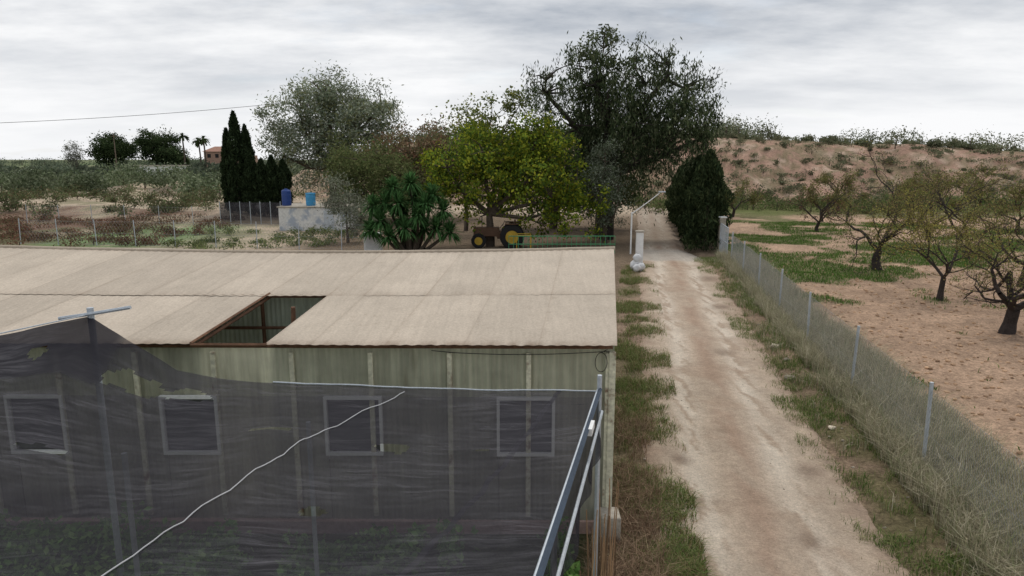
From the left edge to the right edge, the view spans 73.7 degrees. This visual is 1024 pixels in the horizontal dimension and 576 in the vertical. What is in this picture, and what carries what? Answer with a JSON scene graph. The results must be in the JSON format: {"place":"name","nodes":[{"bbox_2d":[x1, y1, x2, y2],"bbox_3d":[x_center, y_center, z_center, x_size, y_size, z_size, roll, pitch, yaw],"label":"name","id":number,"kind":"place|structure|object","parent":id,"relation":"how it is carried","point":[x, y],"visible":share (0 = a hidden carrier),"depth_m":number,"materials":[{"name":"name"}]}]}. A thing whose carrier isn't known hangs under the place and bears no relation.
{"place":"outdoors","nodes":[
{"label":"outdoors","id":0,"kind":"place"},
{"bbox_2d":[278,206,357,230],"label":"walls","id":1,"kind":"structure","parent":0,"point":[303,217],"depth_m":55.93,"materials":[{"name":"white paint"}]},
{"bbox_2d":[277,203,358,207],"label":"roof slab","id":2,"kind":"structure","parent":1,"relation":"on","point":[300,205],"depth_m":55.65,"materials":[{"name":"concrete"}]},
{"bbox_2d":[281,188,291,205],"bbox_3d":[-18.700,-7.537,56.584,0.800,1.400,0.800,0,11,0],"label":"blue drum","id":3,"kind":"object","parent":2,"relation":"on","point":[286,196],"visible":1,"depth_m":56.31,"materials":[{"name":"plastic"}]},
{"bbox_2d":[305,193,315,205],"bbox_3d":[-16.700,-7.370,56.616,0.840,1.060,0.840,0,11,0],"label":"water tank","id":4,"kind":"object","parent":2,"relation":"on","point":[310,199],"visible":0.99,"depth_m":56.31,"materials":[{"name":"blue plastic"}]},
{"bbox_2d":[323,211,333,228],"bbox_3d":[-15.000,-5.577,55.907,0.800,1.500,0.050,0,11,0],"label":"metal hatch","id":5,"kind":"object","parent":1,"relation":"attached to","point":[328,219],"visible":0.57,"depth_m":55.89,"materials":[{"name":"metal"}]},
{"bbox_2d":[0,138,1023,575],"bbox_3d":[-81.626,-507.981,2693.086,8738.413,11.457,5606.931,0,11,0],"label":"ground","id":6,"kind":"structure","parent":0,"point":[966,374],"depth_m":33.94,"materials":[{"name":"soil"}]},
{"bbox_2d":[60,140,84,172],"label":"bare tree","id":7,"kind":"object","parent":6,"relation":"on","point":[74,158],"visible":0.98,"depth_m":244.47,"materials":[{"name":"grey plant"}]},
{"bbox_2d":[79,131,142,168],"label":"pine tree","id":8,"kind":"object","parent":6,"relation":"on","point":[103,151],"visible":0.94,"depth_m":242.85,"materials":[{"name":"green plant"}]},
{"bbox_2d":[110,133,117,167],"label":"utility pole","id":9,"kind":"object","parent":6,"relation":"on","point":[113,136],"visible":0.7,"depth_m":195.73,"materials":[{"name":"brown wood"}]},
{"bbox_2d":[0,211,238,246],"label":"red brown weeds","id":10,"kind":"object","parent":6,"relation":"on","point":[169,230],"visible":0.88,"depth_m":53.70,"materials":[{"name":"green plant"}]},
{"bbox_2d":[25,205,214,224],"bbox_3d":[-35.038,-6.439,60.853,18.090,1.924,0.111,1,11,6],"label":"wire fence","id":11,"kind":"object","parent":6,"relation":"on","point":[120,214],"visible":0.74,"depth_m":60.85,"materials":[{"name":"metal"}]},
{"bbox_2d":[0,152,308,198],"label":"olive trees","id":12,"kind":"object","parent":6,"relation":"on","point":[24,179],"visible":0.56,"depth_m":96.54,"materials":[{"name":"green plant"}]},
{"bbox_2d":[127,127,184,164],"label":"pine tree","id":13,"kind":"object","parent":6,"relation":"on","point":[152,143],"visible":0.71,"depth_m":259.64,"materials":[{"name":"green plant"}]},
{"bbox_2d":[0,181,322,219],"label":"dry shrubs","id":14,"kind":"object","parent":6,"relation":"on","point":[187,200],"visible":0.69,"depth_m":76.97,"materials":[{"name":"green plant"}]},
{"bbox_2d":[0,156,322,180],"bbox_3d":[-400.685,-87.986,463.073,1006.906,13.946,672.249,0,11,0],"label":"distant tree line","id":15,"kind":"object","parent":6,"relation":"on","point":[195,163],"visible":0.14,"depth_m":250.52,"materials":[{"name":"green plant"}]},
{"bbox_2d":[139,166,183,174],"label":"walls","id":16,"kind":"structure","parent":6,"relation":"on","point":[153,167],"depth_m":229.47,"materials":[{"name":"white paint"}]},
{"bbox_2d":[133,165,190,165],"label":"roof","id":17,"kind":"structure","parent":16,"relation":"on","point":[164,165],"depth_m":228.85,"materials":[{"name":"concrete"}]},
{"bbox_2d":[150,145,192,164],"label":"pine tree","id":18,"kind":"object","parent":6,"relation":"on","point":[171,155],"visible":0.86,"depth_m":254.14,"materials":[{"name":"green plant"}]},
{"bbox_2d":[175,133,189,164],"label":"palm tree","id":19,"kind":"object","parent":6,"relation":"on","point":[182,136],"visible":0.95,"depth_m":244.34,"materials":[{"name":"green plant"}]},
{"bbox_2d":[18,218,363,249],"bbox_3d":[-21.369,-3.487,45.425,25.554,2.001,0.132,1,11,8],"label":"wire fence","id":20,"kind":"object","parent":6,"relation":"on","point":[93,221],"visible":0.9,"depth_m":45.45,"materials":[{"name":"metal"}]},
{"bbox_2d":[191,137,202,165],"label":"palm tree","id":21,"kind":"object","parent":6,"relation":"on","point":[196,142],"visible":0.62,"depth_m":250.64,"materials":[{"name":"green plant"}]},
{"bbox_2d":[196,136,210,166],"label":"palm tree","id":22,"kind":"object","parent":6,"relation":"on","point":[203,141],"visible":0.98,"depth_m":244.40,"materials":[{"name":"green plant"}]},
{"bbox_2d":[219,127,237,202],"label":"cypress tree","id":23,"kind":"object","parent":6,"relation":"on","point":[226,193],"visible":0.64,"depth_m":66.18,"materials":[{"name":"green plant"}]},
{"bbox_2d":[204,152,257,166],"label":"walls","id":24,"kind":"structure","parent":6,"relation":"on","point":[216,160],"depth_m":262.81,"materials":[{"name":"brown paint"}]},
{"bbox_2d":[202,146,220,151],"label":"roof","id":25,"kind":"structure","parent":24,"relation":"on","point":[216,149],"depth_m":263.68,"materials":[{"name":"tile"}]},
{"bbox_2d":[207,154,218,165],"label":"windows","id":26,"kind":"structure","parent":24,"relation":"attached to","point":[209,155],"depth_m":262.57,"materials":[{"name":"black glass"}]},
{"bbox_2d":[225,109,244,202],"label":"cypress tree","id":27,"kind":"object","parent":6,"relation":"on","point":[233,145],"visible":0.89,"depth_m":65.42,"materials":[{"name":"green plant"}]},
{"bbox_2d":[239,123,255,202],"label":"cypress tree","id":28,"kind":"object","parent":6,"relation":"on","point":[246,147],"visible":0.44,"depth_m":65.49,"materials":[{"name":"green plant"}]},
{"bbox_2d":[241,151,260,202],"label":"cypress tree","id":29,"kind":"object","parent":6,"relation":"on","point":[249,177],"visible":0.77,"depth_m":64.77,"materials":[{"name":"green plant"}]},
{"bbox_2d":[160,225,356,249],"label":"yard weeds","id":30,"kind":"object","parent":6,"relation":"on","point":[198,244],"visible":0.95,"depth_m":47.84,"materials":[{"name":"green plant"}]},
{"bbox_2d":[219,201,300,224],"bbox_3d":[-22.313,-6.658,60.821,7.426,2.100,0.060,0,11,0],"label":"screen fence","id":31,"kind":"object","parent":6,"relation":"on","point":[253,213],"visible":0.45,"depth_m":60.81,"materials":[{"name":"metal"}]},
{"bbox_2d":[252,158,270,202],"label":"cypress tree","id":32,"kind":"object","parent":6,"relation":"on","point":[260,174],"visible":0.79,"depth_m":64.77,"materials":[{"name":"green plant"}]},
{"bbox_2d":[262,154,279,202],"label":"cypress tree","id":33,"kind":"object","parent":6,"relation":"on","point":[272,180],"visible":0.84,"depth_m":64.79,"materials":[{"name":"green plant"}]},
{"bbox_2d":[275,158,292,202],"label":"cypress tree","id":34,"kind":"object","parent":6,"relation":"on","point":[284,174],"visible":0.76,"depth_m":65.00,"materials":[{"name":"green plant"}]},
{"bbox_2d":[0,305,618,575],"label":"shade net canopy","id":35,"kind":"object","parent":6,"relation":"on","point":[128,484],"visible":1,"depth_m":6.58,"materials":[{"name":"fabric"}]},
{"bbox_2d":[0,245,620,545],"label":"farm shed","id":36,"kind":"structure","parent":6,"relation":"on","point":[519,318],"depth_m":11.47,"materials":[{"name":"metal"}]},
{"bbox_2d":[17,399,379,449],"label":"window panes","id":37,"kind":"structure","parent":36,"relation":"in","point":[36,445],"depth_m":10.63,"materials":[{"name":"black glass"}]},
{"bbox_2d":[14,395,383,453],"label":"window frames","id":38,"kind":"structure","parent":36,"relation":"in","point":[53,451],"depth_m":10.39,"materials":[{"name":"white paint"}]},
{"bbox_2d":[250,59,408,202],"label":"eucalyptus tree","id":39,"kind":"object","parent":6,"relation":"on","point":[349,113],"visible":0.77,"depth_m":71.69,"materials":[{"name":"green plant"}]},
{"bbox_2d":[312,169,377,242],"bbox_3d":[-11.471,-5.575,47.709,5.338,5.443,4.336,0,11,0],"label":"silver shrub","id":40,"kind":"object","parent":6,"relation":"on","point":[340,209],"visible":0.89,"depth_m":47.70,"materials":[{"name":"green plant"}]},
{"bbox_2d":[364,232,382,249],"bbox_3d":[-8.900,-2.966,43.811,1.200,1.160,0.700,0,11,0],"label":"white cabinet","id":41,"kind":"object","parent":6,"relation":"on","point":[371,243],"visible":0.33,"depth_m":43.52,"materials":[{"name":"paint"}]},
{"bbox_2d":[312,124,454,222],"bbox_3d":[-12.723,-10.704,63.059,14.046,9.850,9.462,4,11,20],"label":"broadleaf tree","id":42,"kind":"object","parent":6,"relation":"on","point":[363,168],"visible":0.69,"depth_m":61.90,"materials":[{"name":"green plant"}]},
{"bbox_2d":[357,171,463,249],"bbox_3d":[-6.410,-4.676,42.605,7.226,5.374,3.719,0,11,0],"label":"yucca plant","id":43,"kind":"object","parent":6,"relation":"on","point":[420,224],"visible":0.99,"depth_m":42.39,"materials":[{"name":"green plant"}]},
{"bbox_2d":[357,109,496,214],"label":"autumn tree","id":44,"kind":"object","parent":6,"relation":"on","point":[413,153],"visible":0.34,"depth_m":65.71,"materials":[{"name":"brown plant"}]},
{"bbox_2d":[435,81,537,230],"bbox_3d":[-2.002,-10.422,54.750,8.306,12.367,5.984,0,11,0],"label":"poplar tree","id":45,"kind":"object","parent":6,"relation":"on","point":[515,94],"visible":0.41,"depth_m":53.95,"materials":[{"name":"green plant"}]},
{"bbox_2d":[471,213,523,248],"bbox_3d":[-0.949,-3.811,45.483,3.465,2.247,1.950,0,11,0],"label":"tractor","id":46,"kind":"object","parent":6,"relation":"on","point":[510,228],"visible":0.92,"depth_m":44.81,"materials":[{"name":"yellow paint"}]},
{"bbox_2d":[413,109,613,246],"bbox_3d":[0.045,-7.199,45.244,13.524,9.605,9.867,0,11,0],"label":"mulberry tree","id":47,"kind":"object","parent":6,"relation":"on","point":[529,155],"visible":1,"depth_m":44.61,"materials":[{"name":"green plant"}]},
{"bbox_2d":[516,233,530,248],"bbox_3d":[0.750,-2.906,43.721,0.952,1.076,1.060,0,11,0],"label":"yellow trestle","id":48,"kind":"object","parent":6,"relation":"on","point":[523,235],"visible":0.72,"depth_m":43.47,"materials":[{"name":"paint"}]},
{"bbox_2d":[508,236,614,253],"bbox_3d":[3.100,-2.689,42.439,6.634,1.126,0.060,0,11,0],"label":"green railing","id":49,"kind":"object","parent":6,"relation":"on","point":[566,244],"visible":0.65,"depth_m":42.40,"materials":[{"name":"metal"}]},
{"bbox_2d":[483,112,657,228],"bbox_3d":[4.302,-9.880,57.409,16.170,10.348,9.333,0,11,0],"label":"broadleaf tree","id":50,"kind":"object","parent":6,"relation":"on","point":[627,199],"visible":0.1,"depth_m":56.36,"materials":[{"name":"green plant"}]},
{"bbox_2d":[563,561,580,575],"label":"weeds","id":51,"kind":"object","parent":6,"relation":"on","point":[570,571],"depth_m":9.22,"materials":[{"name":"green plant"}]},
{"bbox_2d":[561,24,650,235],"bbox_3d":[6.730,-11.347,50.260,7.221,15.864,4.187,0,11,0],"label":"poplar tree","id":52,"kind":"object","parent":6,"relation":"on","point":[610,30],"visible":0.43,"depth_m":49.14,"materials":[{"name":"green plant"}]},
{"bbox_2d":[570,133,643,243],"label":"olive tree","id":53,"kind":"object","parent":6,"relation":"on","point":[601,178],"visible":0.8,"depth_m":46.16,"materials":[{"name":"green plant"}]},
{"bbox_2d":[520,31,728,239],"bbox_3d":[8.165,-10.652,49.151,15.270,14.945,9.189,0,11,0],"label":"pepper tree","id":54,"kind":"object","parent":6,"relation":"on","point":[646,133],"visible":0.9,"depth_m":47.84,"materials":[{"name":"green plant"}]},
{"bbox_2d":[630,253,644,271],"bbox_3d":[6.616,-1.352,36.044,0.708,0.883,1.087,-1,11,-7],"label":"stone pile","id":55,"kind":"object","parent":6,"relation":"on","point":[636,265],"visible":0.99,"depth_m":35.98,"materials":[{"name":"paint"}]},
{"bbox_2d":[635,232,643,262],"bbox_3d":[6.950,-2.104,37.257,0.360,1.900,0.360,0,11,0],"label":"shaft","id":56,"kind":"object","parent":6,"relation":"on","point":[639,241],"visible":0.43,"depth_m":37.04,"materials":[{"name":"white paint"}]},
{"bbox_2d":[630,191,665,253],"bbox_3d":[8.330,-3.951,41.997,2.060,3.970,0.160,0,11,0],"label":"street lamp","id":57,"kind":"object","parent":6,"relation":"on","point":[632,216],"visible":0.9,"depth_m":41.89,"materials":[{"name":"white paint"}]},
{"bbox_2d":[367,113,1023,152],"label":"ridge trees","id":58,"kind":"object","parent":6,"relation":"on","point":[728,127],"visible":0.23,"depth_m":116.76,"materials":[{"name":"green plant"}]},
{"bbox_2d":[664,148,735,250],"bbox_3d":[14.762,-7.942,56.016,3.545,6.601,29.783,2,11,10],"label":"cypress hedge","id":59,"kind":"object","parent":6,"relation":"on","point":[700,205],"visible":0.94,"depth_m":43.39,"materials":[{"name":"green plant"}]},
{"bbox_2d":[403,132,1023,205],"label":"hillside scrub","id":60,"kind":"object","parent":6,"relation":"on","point":[762,139],"visible":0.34,"depth_m":104.11,"materials":[{"name":"green plant"}]},
{"bbox_2d":[717,218,725,251],"bbox_3d":[13.100,-3.291,42.732,0.380,2.200,0.380,0,11,0],"label":"shaft","id":61,"kind":"object","parent":6,"relation":"on","point":[722,220],"visible":0.48,"depth_m":42.49,"materials":[{"name":"concrete"}]},
{"bbox_2d":[719,223,728,253],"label":"metal gate","id":62,"kind":"structure","parent":6,"relation":"on","point":[722,239],"depth_m":40.92,"materials":[{"name":"metal"}]},
{"bbox_2d":[725,177,764,216],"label":"almond tree","id":63,"kind":"object","parent":6,"relation":"on","point":[752,198],"visible":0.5,"depth_m":69.34,"materials":[{"name":"green plant"}]},
{"bbox_2d":[577,256,977,575],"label":"roadside grass","id":64,"kind":"structure","parent":6,"relation":"on","point":[644,561],"depth_m":12.38,"materials":[{"name":"green plant"}]},
{"bbox_2d":[782,180,855,231],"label":"almond tree","id":65,"kind":"object","parent":6,"relation":"on","point":[815,219],"visible":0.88,"depth_m":54.47,"materials":[{"name":"green plant"}]},
{"bbox_2d":[623,187,1023,214],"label":"field edge shrubs","id":66,"kind":"object","parent":6,"relation":"on","point":[769,203],"visible":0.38,"depth_m":78.78,"materials":[{"name":"green plant"}]},
{"bbox_2d":[801,180,858,221],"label":"almond tree","id":67,"kind":"object","parent":6,"relation":"on","point":[814,196],"visible":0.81,"depth_m":63.79,"materials":[{"name":"green plant"}]},
{"bbox_2d":[810,169,873,213],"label":"almond tree","id":68,"kind":"object","parent":6,"relation":"on","point":[824,179],"visible":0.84,"depth_m":72.91,"materials":[{"name":"green plant"}]},
{"bbox_2d":[707,244,1023,575],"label":"wire fence","id":69,"kind":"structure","parent":6,"relation":"on","point":[969,536],"depth_m":13.56,"materials":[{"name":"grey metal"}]},
{"bbox_2d":[726,220,1023,467],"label":"field weeds","id":70,"kind":"object","parent":6,"relation":"on","point":[794,236],"visible":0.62,"depth_m":40.45,"materials":[{"name":"green plant"}]},
{"bbox_2d":[730,232,1023,558],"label":"wire fence","id":71,"kind":"object","parent":6,"relation":"on","point":[929,396],"visible":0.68,"depth_m":14.44,"materials":[{"name":"metal"}]},
{"bbox_2d":[823,129,946,270],"bbox_3d":[19.745,-4.456,35.562,5.770,7.669,6.446,-6,12,-27],"label":"almond tree","id":72,"kind":"object","parent":6,"relation":"on","point":[876,253],"visible":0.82,"depth_m":35.61,"materials":[{"name":"green plant"}]},
{"bbox_2d":[753,251,1023,471],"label":"field clods","id":73,"kind":"object","parent":6,"relation":"on","point":[981,380],"visible":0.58,"depth_m":23.43,"materials":[{"name":"soil"}]},
{"bbox_2d":[897,169,955,216],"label":"almond tree","id":74,"kind":"object","parent":6,"relation":"on","point":[942,190],"visible":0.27,"depth_m":69.28,"materials":[{"name":"green plant"}]},
{"bbox_2d":[894,171,970,221],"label":"almond tree","id":75,"kind":"object","parent":6,"relation":"on","point":[916,181],"visible":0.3,"depth_m":60.85,"materials":[{"name":"green plant"}]},
{"bbox_2d":[856,185,1023,300],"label":"almond tree","id":76,"kind":"object","parent":6,"relation":"on","point":[940,292],"visible":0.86,"depth_m":28.51,"materials":[{"name":"green plant"}]},
{"bbox_2d":[877,169,1008,240],"bbox_3d":[30.523,-5.897,48.872,7.901,5.215,3.853,7,13,35],"label":"almond tree","id":77,"kind":"object","parent":6,"relation":"on","point":[955,204],"visible":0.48,"depth_m":48.17,"materials":[{"name":"green plant"}]},
{"bbox_2d":[901,153,1023,259],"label":"almond tree","id":78,"kind":"object","parent":6,"relation":"on","point":[938,206],"visible":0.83,"depth_m":39.55,"materials":[{"name":"green plant"}]},
{"bbox_2d":[944,159,997,205],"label":"almond tree","id":79,"kind":"object","parent":6,"relation":"on","point":[968,183],"visible":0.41,"depth_m":76.00,"materials":[{"name":"green plant"}]},
{"bbox_2d":[937,219,1023,334],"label":"almond tree","id":80,"kind":"object","parent":6,"relation":"on","point":[1008,326],"visible":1,"depth_m":22.98,"materials":[{"name":"green plant"}]},
{"bbox_2d":[964,191,1023,286],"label":"almond tree","id":81,"kind":"object","parent":6,"relation":"on","point":[994,224],"visible":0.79,"depth_m":31.29,"materials":[{"name":"green plant"}]},
{"bbox_2d":[979,181,1023,233],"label":"almond tree","id":82,"kind":"object","parent":6,"relation":"on","point":[1019,193],"visible":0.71,"depth_m":53.08,"materials":[{"name":"green plant"}]},
{"bbox_3d":[-64.000,-9.568,59.254,1.400,8.800,0.360,0,11,0],"label":"utility pole","id":83,"kind":"object","parent":6,"relation":"on","visible":0},
{"bbox_2d":[4,102,288,122],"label":"power line","id":84,"kind":"object","parent":83,"relation":"attached to","point":[133,115],"visible":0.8,"depth_m":68.56,"materials":[{"name":"black metal"}]},
{"bbox_2d":[0,0,1023,159],"label":"sky","id":85,"kind":"structure","parent":0,"point":[819,67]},
{"bbox_2d":[637,202,911,575],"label":"dirt road","id":86,"kind":"structure","parent":0,"point":[753,516],"depth_m":13.75,"materials":[{"name":"beige soil"}]},
{"bbox_2d":[638,270,951,574],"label":"roadside stones","id":87,"kind":"object","parent":86,"relation":"on","point":[830,427],"visible":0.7,"depth_m":17.94,"materials":[{"name":"grey stone"}]}
]}

